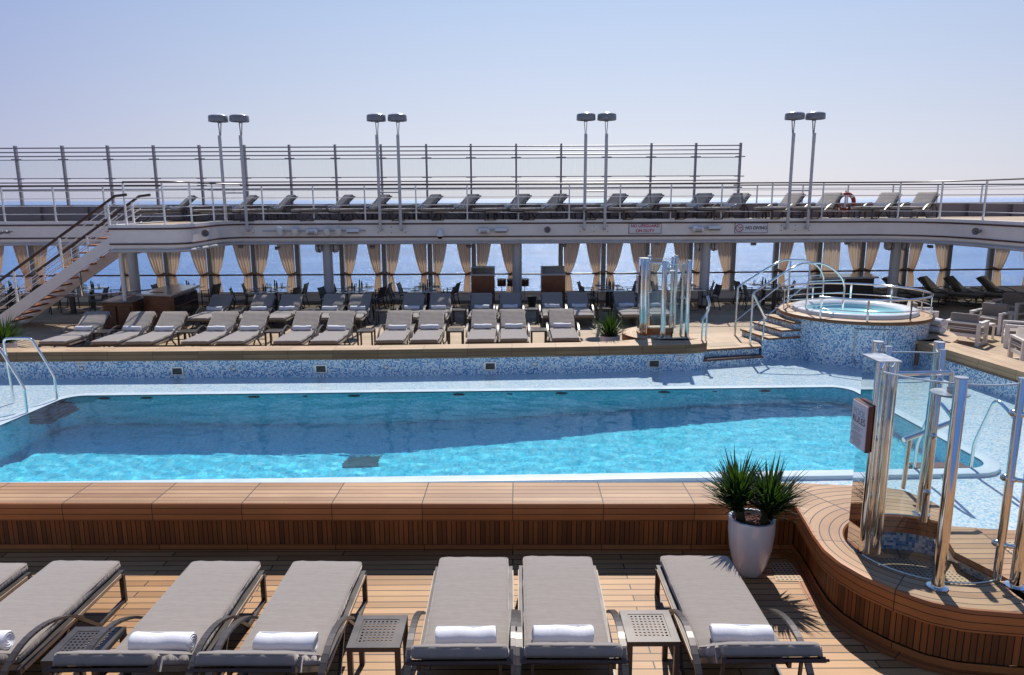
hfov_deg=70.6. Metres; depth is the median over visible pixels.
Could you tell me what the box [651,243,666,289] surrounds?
curtain
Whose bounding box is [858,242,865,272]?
window post
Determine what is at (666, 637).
side table
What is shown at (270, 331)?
side table
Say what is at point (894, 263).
column
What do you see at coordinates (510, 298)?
sun lounger
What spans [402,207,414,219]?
side table
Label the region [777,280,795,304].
dining chair
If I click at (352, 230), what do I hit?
floodlight
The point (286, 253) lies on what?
curtain
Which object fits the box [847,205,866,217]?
side table
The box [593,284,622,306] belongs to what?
dining table
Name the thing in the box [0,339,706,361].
teak coping
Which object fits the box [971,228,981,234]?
horn speaker
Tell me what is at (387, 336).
sun lounger
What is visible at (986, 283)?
sun lounger
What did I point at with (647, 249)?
window post
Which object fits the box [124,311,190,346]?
sun lounger
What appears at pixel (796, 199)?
sun lounger
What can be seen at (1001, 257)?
curtain
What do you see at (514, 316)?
sun lounger
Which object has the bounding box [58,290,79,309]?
dining chair
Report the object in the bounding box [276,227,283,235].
spotlight
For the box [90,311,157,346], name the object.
sun lounger
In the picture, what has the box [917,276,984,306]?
sun lounger
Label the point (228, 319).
sun lounger
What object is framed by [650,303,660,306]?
rolled towel
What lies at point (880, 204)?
rolled towel
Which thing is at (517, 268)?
column
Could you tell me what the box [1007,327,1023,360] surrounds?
armchair
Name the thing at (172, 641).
rolled towel
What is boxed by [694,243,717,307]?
column
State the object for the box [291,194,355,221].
sun lounger
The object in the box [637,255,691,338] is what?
glass shower
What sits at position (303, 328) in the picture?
rolled towel
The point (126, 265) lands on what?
curtain
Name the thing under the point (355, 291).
dining table
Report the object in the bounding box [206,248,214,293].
window post
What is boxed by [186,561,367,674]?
sun lounger
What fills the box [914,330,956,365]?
teak ledge
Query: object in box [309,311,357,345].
sun lounger
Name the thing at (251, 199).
sun lounger
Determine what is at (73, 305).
dining table
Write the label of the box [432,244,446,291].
curtain
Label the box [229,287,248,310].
dining chair
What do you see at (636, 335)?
curved bench
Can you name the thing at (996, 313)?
armchair
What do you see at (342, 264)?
window post
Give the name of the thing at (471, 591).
sun lounger
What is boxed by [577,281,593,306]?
dining chair
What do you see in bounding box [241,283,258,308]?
dining chair
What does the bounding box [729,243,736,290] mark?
window post
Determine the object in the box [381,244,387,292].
window post
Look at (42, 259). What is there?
curtain
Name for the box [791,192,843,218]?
sun lounger
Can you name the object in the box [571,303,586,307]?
rolled towel
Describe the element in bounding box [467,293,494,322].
sun lounger
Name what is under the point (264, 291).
dining table
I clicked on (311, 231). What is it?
wall speaker
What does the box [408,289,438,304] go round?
dining table
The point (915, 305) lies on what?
armchair
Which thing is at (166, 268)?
window post
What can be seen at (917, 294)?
sun lounger
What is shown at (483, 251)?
curtain
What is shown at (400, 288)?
dining chair
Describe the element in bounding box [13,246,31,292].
curtain
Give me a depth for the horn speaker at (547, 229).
24.78 m
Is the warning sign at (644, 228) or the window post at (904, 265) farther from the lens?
the window post at (904, 265)
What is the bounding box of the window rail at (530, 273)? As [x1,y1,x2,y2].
[0,268,1023,276]
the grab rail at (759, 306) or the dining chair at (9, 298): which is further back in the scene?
the dining chair at (9, 298)
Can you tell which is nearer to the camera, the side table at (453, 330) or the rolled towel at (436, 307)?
the side table at (453, 330)
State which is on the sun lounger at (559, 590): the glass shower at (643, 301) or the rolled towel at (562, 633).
the rolled towel at (562, 633)
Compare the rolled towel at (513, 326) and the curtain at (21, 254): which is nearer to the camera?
the rolled towel at (513, 326)
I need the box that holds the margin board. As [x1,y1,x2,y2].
[773,551,1015,674]
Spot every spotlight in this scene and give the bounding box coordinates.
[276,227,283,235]
[291,227,298,235]
[323,227,330,235]
[335,227,341,235]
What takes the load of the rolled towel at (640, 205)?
on the sun lounger at (652, 202)
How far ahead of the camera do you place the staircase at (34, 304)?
22.00 m
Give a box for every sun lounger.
[0,560,127,674]
[0,563,31,601]
[38,311,112,347]
[42,561,266,674]
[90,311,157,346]
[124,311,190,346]
[129,195,196,221]
[180,311,240,346]
[184,294,234,328]
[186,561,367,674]
[192,195,258,221]
[215,311,272,345]
[232,195,297,221]
[234,294,276,329]
[266,294,304,330]
[272,311,323,345]
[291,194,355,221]
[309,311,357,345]
[313,294,346,321]
[329,194,391,220]
[341,294,374,327]
[374,310,415,344]
[381,194,442,220]
[396,294,426,326]
[404,557,521,674]
[409,310,447,344]
[420,194,480,220]
[425,293,453,327]
[465,309,499,343]
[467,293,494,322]
[472,194,531,220]
[496,292,523,322]
[497,309,529,343]
[510,194,568,220]
[511,556,628,674]
[539,292,566,327]
[546,308,580,342]
[565,292,595,327]
[571,193,628,219]
[607,193,663,219]
[611,291,637,326]
[649,291,669,325]
[654,555,829,674]
[658,193,713,219]
[696,193,750,219]
[752,193,805,219]
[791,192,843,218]
[850,192,901,218]
[873,287,910,304]
[881,276,947,306]
[888,192,939,217]
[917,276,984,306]
[943,276,1002,302]
[976,275,1023,302]
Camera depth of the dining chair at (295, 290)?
25.18 m
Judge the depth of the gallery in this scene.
25.12 m
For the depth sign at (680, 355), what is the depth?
16.66 m
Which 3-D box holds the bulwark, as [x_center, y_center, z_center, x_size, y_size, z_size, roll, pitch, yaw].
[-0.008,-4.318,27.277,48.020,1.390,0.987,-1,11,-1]
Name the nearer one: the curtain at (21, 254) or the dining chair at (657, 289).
the dining chair at (657, 289)
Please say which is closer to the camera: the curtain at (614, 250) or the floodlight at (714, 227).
the floodlight at (714, 227)
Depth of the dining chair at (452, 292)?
25.41 m
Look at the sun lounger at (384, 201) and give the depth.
25.39 m
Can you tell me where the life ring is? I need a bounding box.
[838,190,855,211]
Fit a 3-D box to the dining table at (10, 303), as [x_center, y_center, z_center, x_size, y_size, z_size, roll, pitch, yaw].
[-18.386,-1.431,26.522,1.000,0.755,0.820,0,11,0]
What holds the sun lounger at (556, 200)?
on the gallery
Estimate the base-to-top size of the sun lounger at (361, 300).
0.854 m
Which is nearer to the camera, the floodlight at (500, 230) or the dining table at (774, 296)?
the floodlight at (500, 230)
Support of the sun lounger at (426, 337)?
on the deck at (46, 324)
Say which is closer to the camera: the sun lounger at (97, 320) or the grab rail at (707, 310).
the grab rail at (707, 310)
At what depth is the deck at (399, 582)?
7.19 m
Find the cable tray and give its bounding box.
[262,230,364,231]
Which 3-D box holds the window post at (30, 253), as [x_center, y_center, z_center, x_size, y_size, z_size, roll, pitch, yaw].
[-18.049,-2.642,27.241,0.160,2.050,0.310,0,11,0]
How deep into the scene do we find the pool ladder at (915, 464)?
10.40 m
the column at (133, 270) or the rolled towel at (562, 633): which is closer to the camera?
the rolled towel at (562, 633)
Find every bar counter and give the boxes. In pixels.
[136,284,199,325]
[807,273,878,299]
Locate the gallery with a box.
[0,216,1023,252]
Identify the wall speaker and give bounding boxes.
[306,228,317,234]
[478,227,489,233]
[692,226,703,232]
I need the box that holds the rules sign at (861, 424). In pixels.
[850,398,873,452]
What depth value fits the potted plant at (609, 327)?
17.42 m
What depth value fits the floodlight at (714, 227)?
24.93 m
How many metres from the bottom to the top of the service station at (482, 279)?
1.600 m
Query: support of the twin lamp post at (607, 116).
attached to the gallery
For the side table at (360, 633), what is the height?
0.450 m
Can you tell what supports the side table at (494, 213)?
on the gallery
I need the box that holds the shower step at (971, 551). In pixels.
[948,526,1015,582]
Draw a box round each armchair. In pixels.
[907,301,938,325]
[944,312,989,346]
[969,302,1013,334]
[989,293,1023,320]
[1001,320,1023,347]
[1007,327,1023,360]
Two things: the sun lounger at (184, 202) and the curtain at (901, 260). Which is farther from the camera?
the curtain at (901, 260)
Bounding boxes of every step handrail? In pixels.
[734,259,824,334]
[749,262,845,343]
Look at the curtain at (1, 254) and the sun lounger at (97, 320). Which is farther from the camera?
the curtain at (1, 254)
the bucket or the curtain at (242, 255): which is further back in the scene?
the curtain at (242, 255)
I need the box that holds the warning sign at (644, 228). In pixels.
[629,223,661,233]
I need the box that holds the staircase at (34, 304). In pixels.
[0,193,150,326]
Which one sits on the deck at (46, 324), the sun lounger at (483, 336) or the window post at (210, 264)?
the sun lounger at (483, 336)
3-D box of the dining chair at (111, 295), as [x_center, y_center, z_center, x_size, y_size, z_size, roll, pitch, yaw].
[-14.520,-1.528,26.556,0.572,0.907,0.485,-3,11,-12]
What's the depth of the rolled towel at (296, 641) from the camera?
5.62 m
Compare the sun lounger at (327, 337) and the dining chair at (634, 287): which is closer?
the sun lounger at (327, 337)
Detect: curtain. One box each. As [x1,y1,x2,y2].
[0,246,3,292]
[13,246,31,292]
[32,246,47,283]
[57,246,75,290]
[124,253,129,292]
[147,253,164,287]
[168,252,180,284]
[190,249,208,292]
[211,246,224,291]
[233,245,252,292]
[255,245,268,289]
[277,245,295,292]
[344,244,357,289]
[367,244,382,291]
[386,244,400,291]
[413,244,428,288]
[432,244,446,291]
[457,244,470,291]
[476,244,490,265]
[500,244,511,291]
[564,244,579,290]
[586,243,601,290]
[605,243,622,287]
[630,243,644,274]
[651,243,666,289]
[673,243,687,283]
[692,250,700,285]
[718,243,731,288]
[777,243,793,286]
[804,243,817,286]
[822,242,840,273]
[848,242,860,272]
[863,242,879,272]
[898,249,903,283]
[906,243,922,286]
[935,244,947,286]
[992,249,1009,285]
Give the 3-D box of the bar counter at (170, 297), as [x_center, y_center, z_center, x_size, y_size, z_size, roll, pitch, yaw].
[-11.104,-1.056,23.616,1.159,1.056,2.861,-1,11,-3]
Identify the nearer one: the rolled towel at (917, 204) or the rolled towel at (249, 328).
the rolled towel at (249, 328)
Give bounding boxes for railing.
[0,185,161,221]
[121,181,241,224]
[240,178,1023,220]
[734,184,1023,203]
[782,282,933,321]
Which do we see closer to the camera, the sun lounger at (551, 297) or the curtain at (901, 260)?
the sun lounger at (551, 297)
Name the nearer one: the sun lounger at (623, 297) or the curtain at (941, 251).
the sun lounger at (623, 297)
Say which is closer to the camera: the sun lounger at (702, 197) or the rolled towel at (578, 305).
the rolled towel at (578, 305)
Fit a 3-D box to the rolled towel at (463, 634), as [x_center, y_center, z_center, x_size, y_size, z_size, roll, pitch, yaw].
[-0.366,2.380,5.746,0.487,0.162,0.171,0,11,0]
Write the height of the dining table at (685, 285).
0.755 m
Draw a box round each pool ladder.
[0,337,57,412]
[909,400,1012,468]
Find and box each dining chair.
[0,288,19,308]
[20,283,42,298]
[49,300,61,314]
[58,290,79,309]
[88,286,108,310]
[107,283,125,298]
[200,283,220,308]
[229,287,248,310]
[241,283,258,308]
[279,286,299,300]
[290,282,309,307]
[317,286,337,306]
[334,283,348,307]
[372,286,385,312]
[374,282,392,307]
[388,286,406,309]
[396,282,413,305]
[441,286,455,307]
[442,282,460,307]
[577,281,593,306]
[580,285,598,309]
[622,280,637,299]
[651,281,667,305]
[655,284,669,306]
[698,280,714,305]
[701,283,722,309]
[733,280,752,305]
[741,284,760,310]
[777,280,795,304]
[791,285,809,302]
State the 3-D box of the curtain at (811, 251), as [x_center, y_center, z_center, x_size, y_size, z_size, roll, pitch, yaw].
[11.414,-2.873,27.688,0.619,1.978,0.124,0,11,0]
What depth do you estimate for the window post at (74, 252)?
27.12 m
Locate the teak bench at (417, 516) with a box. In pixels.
[0,482,797,550]
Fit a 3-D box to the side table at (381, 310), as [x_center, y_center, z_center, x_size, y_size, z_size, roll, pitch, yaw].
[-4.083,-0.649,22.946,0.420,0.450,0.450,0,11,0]
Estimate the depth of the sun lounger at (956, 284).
27.09 m
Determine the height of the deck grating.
0.001 m
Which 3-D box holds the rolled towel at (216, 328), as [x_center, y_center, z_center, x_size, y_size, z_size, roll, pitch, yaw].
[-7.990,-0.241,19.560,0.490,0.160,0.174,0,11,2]
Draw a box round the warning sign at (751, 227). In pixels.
[734,223,767,232]
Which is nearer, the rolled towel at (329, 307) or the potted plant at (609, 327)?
the potted plant at (609, 327)
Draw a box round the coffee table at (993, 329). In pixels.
[967,321,995,338]
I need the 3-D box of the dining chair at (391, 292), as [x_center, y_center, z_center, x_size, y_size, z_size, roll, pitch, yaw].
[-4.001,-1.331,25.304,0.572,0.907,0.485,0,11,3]
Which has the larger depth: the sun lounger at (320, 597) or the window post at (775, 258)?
the window post at (775, 258)
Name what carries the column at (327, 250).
on the deck at (46, 324)
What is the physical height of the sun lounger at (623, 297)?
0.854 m
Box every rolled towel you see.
[0,630,14,649]
[74,326,93,330]
[122,326,142,330]
[128,631,196,651]
[154,326,174,330]
[206,306,222,310]
[207,326,226,330]
[240,326,258,330]
[251,306,266,310]
[252,631,317,651]
[279,306,294,310]
[293,325,311,330]
[322,306,337,309]
[327,325,345,330]
[350,306,365,309]
[388,325,406,329]
[404,305,419,309]
[421,324,438,329]
[431,305,445,309]
[435,626,496,643]
[474,305,488,308]
[474,324,491,328]
[503,304,517,308]
[505,323,522,328]
[532,624,593,641]
[545,304,559,307]
[553,323,571,327]
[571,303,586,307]
[619,303,633,306]
[636,204,648,206]
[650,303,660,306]
[686,204,698,206]
[709,623,774,642]
[723,204,736,206]
[873,203,888,205]
[911,202,926,205]
[929,325,945,333]
[930,318,946,326]
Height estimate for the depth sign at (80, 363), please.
0.105 m
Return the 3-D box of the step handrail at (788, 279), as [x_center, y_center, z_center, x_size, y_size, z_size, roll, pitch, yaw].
[7.073,-1.088,19.030,2.708,1.939,0.052,-4,11,-17]
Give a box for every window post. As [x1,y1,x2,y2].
[27,246,37,284]
[71,246,83,290]
[122,254,127,293]
[163,253,170,284]
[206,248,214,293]
[250,245,258,293]
[294,245,302,292]
[339,245,345,289]
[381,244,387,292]
[427,244,432,288]
[471,244,475,265]
[558,244,562,265]
[600,243,605,287]
[644,243,649,256]
[686,243,692,283]
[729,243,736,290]
[771,243,779,286]
[815,243,822,273]
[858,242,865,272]
[900,249,908,286]
[943,245,952,287]
[985,248,994,279]
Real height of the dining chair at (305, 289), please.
0.907 m
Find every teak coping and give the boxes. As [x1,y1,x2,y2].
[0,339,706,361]
[917,339,1023,400]
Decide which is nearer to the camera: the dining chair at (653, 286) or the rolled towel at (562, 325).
the rolled towel at (562, 325)
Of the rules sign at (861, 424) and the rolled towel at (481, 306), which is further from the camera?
the rolled towel at (481, 306)
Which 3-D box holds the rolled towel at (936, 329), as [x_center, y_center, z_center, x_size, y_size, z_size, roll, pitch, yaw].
[10.419,-0.213,17.889,0.220,0.198,0.562,-4,12,-20]
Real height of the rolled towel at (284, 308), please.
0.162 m
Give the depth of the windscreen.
26.56 m
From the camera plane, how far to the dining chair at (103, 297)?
25.32 m
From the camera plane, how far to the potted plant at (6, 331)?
17.01 m
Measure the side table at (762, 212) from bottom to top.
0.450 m
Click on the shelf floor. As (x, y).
(977, 502)
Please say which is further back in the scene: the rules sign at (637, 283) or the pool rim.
the rules sign at (637, 283)
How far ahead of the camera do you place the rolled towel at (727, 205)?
25.75 m
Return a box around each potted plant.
[0,311,37,347]
[585,309,633,341]
[697,445,812,577]
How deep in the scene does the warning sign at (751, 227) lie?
25.11 m
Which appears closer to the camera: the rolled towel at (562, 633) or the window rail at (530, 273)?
the rolled towel at (562, 633)
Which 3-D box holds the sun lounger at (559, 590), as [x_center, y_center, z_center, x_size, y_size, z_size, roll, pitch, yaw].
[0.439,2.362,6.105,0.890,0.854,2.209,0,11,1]
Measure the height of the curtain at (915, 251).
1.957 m
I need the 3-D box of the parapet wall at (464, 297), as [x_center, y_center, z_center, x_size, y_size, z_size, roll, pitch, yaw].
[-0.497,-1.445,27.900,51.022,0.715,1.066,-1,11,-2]
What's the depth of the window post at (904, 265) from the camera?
27.96 m
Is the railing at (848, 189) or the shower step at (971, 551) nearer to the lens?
the shower step at (971, 551)
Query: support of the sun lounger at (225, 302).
on the deck at (46, 324)
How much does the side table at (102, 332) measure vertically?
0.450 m
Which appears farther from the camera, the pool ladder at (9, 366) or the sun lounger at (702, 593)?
the pool ladder at (9, 366)
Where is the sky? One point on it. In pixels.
(907, 90)
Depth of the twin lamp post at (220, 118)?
24.45 m
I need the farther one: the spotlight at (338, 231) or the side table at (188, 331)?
the spotlight at (338, 231)
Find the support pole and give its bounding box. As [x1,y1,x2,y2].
[118,253,126,300]
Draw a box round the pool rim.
[0,385,999,482]
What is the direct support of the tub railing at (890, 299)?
on the hot tub
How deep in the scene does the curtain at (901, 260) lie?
27.92 m
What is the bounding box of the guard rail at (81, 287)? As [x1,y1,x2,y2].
[47,271,155,296]
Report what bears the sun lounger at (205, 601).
on the deck at (399, 582)
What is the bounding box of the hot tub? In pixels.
[778,299,934,367]
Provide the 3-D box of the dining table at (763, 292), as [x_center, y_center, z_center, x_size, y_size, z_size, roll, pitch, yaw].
[9.313,-1.600,26.796,1.000,0.755,0.820,0,11,0]
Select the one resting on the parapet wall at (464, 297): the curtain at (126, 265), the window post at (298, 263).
the window post at (298, 263)
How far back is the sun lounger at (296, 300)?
23.09 m
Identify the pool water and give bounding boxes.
[0,387,983,481]
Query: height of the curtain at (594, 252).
1.968 m
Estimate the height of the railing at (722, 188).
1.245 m
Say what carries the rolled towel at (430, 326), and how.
on the sun lounger at (426, 337)
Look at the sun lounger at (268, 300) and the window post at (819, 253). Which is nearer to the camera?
the sun lounger at (268, 300)
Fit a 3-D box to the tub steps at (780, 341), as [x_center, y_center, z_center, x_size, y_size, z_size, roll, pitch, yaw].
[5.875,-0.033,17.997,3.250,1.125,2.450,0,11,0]
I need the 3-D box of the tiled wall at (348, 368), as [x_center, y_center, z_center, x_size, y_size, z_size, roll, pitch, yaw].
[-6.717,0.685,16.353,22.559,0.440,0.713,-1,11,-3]
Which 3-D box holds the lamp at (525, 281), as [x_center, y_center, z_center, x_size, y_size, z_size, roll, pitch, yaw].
[0.481,-1.643,26.516,0.375,1.032,0.361,0,11,0]
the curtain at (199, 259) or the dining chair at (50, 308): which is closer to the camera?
the dining chair at (50, 308)
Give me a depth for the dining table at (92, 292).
26.43 m
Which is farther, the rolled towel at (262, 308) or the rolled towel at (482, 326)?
the rolled towel at (262, 308)
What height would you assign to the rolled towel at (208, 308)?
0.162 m
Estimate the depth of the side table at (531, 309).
22.99 m
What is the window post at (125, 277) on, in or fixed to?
on the parapet wall at (464, 297)
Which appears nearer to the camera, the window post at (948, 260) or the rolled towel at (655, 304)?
the rolled towel at (655, 304)
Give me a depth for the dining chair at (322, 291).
25.26 m
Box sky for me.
[0,0,1023,200]
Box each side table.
[40,626,131,674]
[92,329,116,346]
[177,329,199,346]
[264,329,284,345]
[266,208,281,219]
[346,615,407,674]
[357,328,375,344]
[362,207,377,219]
[375,309,390,324]
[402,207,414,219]
[447,328,463,343]
[452,308,465,323]
[487,207,503,219]
[525,307,537,322]
[531,328,546,342]
[574,206,590,218]
[596,306,610,321]
[619,610,680,674]
[669,206,686,218]
[755,206,772,217]
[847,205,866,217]
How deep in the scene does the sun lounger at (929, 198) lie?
25.74 m
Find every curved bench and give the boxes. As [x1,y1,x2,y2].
[622,325,699,339]
[781,483,1023,674]
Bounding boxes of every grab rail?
[701,296,710,340]
[753,294,765,353]
[901,420,949,488]
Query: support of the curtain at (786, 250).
hanging from the gallery
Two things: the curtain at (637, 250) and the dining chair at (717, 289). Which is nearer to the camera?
the dining chair at (717, 289)
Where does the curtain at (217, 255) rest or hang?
hanging from the gallery
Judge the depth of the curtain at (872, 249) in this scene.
27.74 m
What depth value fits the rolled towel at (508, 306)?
23.23 m
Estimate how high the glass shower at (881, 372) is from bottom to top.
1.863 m
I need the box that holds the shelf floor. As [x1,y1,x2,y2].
[0,359,1023,529]
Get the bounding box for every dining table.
[0,287,27,309]
[63,291,90,313]
[75,287,105,308]
[246,290,280,312]
[258,286,291,306]
[336,289,368,293]
[344,286,374,293]
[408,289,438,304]
[413,285,442,307]
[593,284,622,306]
[596,288,626,311]
[667,284,697,305]
[677,287,705,310]
[747,283,778,304]
[757,287,792,309]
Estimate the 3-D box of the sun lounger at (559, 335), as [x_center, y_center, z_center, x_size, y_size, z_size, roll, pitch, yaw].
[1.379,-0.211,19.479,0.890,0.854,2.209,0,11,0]
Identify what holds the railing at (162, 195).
on the gallery
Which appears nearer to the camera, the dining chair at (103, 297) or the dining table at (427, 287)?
the dining chair at (103, 297)
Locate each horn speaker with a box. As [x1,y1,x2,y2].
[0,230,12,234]
[201,230,208,236]
[544,226,550,232]
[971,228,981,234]
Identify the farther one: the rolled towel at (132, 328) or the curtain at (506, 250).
the curtain at (506, 250)
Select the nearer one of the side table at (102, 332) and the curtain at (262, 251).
the side table at (102, 332)
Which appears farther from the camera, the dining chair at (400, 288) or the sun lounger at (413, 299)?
the dining chair at (400, 288)
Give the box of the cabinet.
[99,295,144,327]
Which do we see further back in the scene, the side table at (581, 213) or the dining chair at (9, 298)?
the side table at (581, 213)
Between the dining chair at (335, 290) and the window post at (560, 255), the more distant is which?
the window post at (560, 255)
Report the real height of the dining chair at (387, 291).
0.907 m
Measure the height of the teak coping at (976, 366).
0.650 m
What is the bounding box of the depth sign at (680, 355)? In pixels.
[676,354,685,357]
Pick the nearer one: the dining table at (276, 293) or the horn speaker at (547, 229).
the horn speaker at (547, 229)
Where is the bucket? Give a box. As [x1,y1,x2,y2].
[527,296,536,306]
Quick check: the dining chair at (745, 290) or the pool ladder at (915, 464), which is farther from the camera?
the dining chair at (745, 290)
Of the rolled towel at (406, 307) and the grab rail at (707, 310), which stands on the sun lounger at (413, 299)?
the rolled towel at (406, 307)
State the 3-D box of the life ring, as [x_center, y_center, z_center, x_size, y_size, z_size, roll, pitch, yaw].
[12.349,-5.032,26.741,0.730,0.800,0.156,0,11,0]
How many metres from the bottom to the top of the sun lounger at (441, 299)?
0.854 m
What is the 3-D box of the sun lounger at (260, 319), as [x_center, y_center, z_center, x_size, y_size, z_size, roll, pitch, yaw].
[-7.114,-0.130,19.241,0.890,0.854,2.209,0,11,-1]
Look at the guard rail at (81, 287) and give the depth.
22.64 m
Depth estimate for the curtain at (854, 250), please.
27.74 m
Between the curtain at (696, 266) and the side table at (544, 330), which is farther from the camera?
the curtain at (696, 266)
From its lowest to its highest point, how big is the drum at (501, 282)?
1.032 m
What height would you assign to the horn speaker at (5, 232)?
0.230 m
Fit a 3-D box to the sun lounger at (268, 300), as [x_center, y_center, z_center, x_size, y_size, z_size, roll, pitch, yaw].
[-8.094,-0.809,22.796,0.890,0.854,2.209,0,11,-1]
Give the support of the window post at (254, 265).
on the parapet wall at (464, 297)
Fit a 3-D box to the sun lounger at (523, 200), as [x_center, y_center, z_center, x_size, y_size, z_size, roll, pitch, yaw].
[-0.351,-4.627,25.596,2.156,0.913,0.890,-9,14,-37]
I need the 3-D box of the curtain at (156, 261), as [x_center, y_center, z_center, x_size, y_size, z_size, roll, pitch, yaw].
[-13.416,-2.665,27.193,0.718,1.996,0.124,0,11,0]
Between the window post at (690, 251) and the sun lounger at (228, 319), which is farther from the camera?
the window post at (690, 251)
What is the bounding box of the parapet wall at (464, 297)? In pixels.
[0,287,1023,304]
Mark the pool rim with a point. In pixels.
(989, 467)
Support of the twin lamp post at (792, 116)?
attached to the gallery
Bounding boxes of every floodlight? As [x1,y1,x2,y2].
[346,228,359,232]
[494,228,506,232]
[708,225,720,229]
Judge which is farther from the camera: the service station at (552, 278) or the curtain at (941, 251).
the curtain at (941, 251)
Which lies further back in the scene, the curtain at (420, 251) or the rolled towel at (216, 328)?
the curtain at (420, 251)
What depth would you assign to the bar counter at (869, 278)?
25.86 m
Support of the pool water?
in the pool basin
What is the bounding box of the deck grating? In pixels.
[769,562,802,580]
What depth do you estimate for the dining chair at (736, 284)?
26.59 m
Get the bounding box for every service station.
[471,266,495,304]
[540,266,565,308]
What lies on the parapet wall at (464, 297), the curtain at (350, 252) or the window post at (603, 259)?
the window post at (603, 259)
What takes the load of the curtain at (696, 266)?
hanging from the gallery
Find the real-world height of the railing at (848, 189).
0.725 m
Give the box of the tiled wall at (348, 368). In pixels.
[0,352,703,378]
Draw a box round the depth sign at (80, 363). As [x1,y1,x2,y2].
[75,361,85,365]
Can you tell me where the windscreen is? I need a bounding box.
[0,143,744,205]
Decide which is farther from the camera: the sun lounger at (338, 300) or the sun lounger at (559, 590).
the sun lounger at (338, 300)
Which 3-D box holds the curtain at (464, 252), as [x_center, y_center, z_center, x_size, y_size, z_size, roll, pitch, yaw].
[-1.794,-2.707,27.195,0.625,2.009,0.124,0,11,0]
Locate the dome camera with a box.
[436,228,443,238]
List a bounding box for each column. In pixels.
[126,253,140,294]
[315,245,338,293]
[512,244,521,308]
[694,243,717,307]
[884,243,909,302]
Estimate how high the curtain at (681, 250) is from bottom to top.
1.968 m
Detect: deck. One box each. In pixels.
[0,298,1023,357]
[0,551,1020,674]
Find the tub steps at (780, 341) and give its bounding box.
[680,307,800,367]
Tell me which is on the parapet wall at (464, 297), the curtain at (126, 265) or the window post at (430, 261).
the window post at (430, 261)
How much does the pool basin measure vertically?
2.100 m
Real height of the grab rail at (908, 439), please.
0.814 m
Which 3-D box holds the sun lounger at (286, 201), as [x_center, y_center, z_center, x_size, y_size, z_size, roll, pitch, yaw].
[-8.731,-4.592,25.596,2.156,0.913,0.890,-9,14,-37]
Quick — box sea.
[0,197,1023,292]
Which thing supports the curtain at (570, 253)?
hanging from the gallery
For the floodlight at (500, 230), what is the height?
0.166 m
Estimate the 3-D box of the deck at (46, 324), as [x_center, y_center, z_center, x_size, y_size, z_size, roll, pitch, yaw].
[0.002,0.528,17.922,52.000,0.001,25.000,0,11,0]
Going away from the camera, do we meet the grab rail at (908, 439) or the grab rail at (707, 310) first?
the grab rail at (908, 439)
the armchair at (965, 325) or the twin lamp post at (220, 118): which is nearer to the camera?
the armchair at (965, 325)
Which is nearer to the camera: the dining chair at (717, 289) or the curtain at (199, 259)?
the dining chair at (717, 289)
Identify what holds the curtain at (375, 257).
hanging from the gallery
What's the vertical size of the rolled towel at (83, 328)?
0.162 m
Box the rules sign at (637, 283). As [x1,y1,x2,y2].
[636,274,639,293]
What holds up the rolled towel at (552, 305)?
on the sun lounger at (551, 297)
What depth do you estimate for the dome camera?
24.89 m
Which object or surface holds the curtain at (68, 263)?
hanging from the gallery
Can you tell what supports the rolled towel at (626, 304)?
on the sun lounger at (623, 297)
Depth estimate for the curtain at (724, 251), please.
27.45 m
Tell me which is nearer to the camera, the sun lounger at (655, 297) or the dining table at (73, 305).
the sun lounger at (655, 297)
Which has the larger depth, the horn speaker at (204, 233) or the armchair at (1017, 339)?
the horn speaker at (204, 233)
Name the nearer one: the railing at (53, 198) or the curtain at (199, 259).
the railing at (53, 198)
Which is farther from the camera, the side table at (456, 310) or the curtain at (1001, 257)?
the curtain at (1001, 257)
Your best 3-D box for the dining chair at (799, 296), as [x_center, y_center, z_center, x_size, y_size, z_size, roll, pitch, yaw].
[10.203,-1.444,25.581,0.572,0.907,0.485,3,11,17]
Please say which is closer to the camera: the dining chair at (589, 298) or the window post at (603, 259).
the dining chair at (589, 298)
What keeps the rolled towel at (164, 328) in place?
on the sun lounger at (175, 319)
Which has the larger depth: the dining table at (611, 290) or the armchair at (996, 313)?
the dining table at (611, 290)
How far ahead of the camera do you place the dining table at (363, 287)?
26.25 m
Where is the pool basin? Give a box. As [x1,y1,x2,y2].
[9,387,970,454]
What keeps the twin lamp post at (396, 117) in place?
attached to the gallery
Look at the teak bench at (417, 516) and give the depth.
8.14 m
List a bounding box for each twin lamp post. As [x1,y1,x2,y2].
[208,113,254,233]
[367,112,406,232]
[576,111,615,231]
[780,111,825,230]
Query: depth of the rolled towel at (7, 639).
5.71 m
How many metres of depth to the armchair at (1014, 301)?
23.13 m
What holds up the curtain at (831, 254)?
hanging from the gallery
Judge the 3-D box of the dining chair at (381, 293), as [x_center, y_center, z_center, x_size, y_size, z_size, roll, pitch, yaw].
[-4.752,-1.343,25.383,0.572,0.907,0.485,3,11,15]
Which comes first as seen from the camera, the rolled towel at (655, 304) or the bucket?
the rolled towel at (655, 304)
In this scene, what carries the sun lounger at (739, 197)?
on the gallery
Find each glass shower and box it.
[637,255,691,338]
[847,340,1023,592]
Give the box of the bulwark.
[0,202,1023,220]
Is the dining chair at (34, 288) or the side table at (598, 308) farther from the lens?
the dining chair at (34, 288)
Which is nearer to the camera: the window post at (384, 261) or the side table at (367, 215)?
the side table at (367, 215)
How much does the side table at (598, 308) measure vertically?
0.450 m
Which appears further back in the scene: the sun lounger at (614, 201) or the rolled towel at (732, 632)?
the sun lounger at (614, 201)
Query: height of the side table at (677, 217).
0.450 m
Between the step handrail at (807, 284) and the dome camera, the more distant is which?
the dome camera

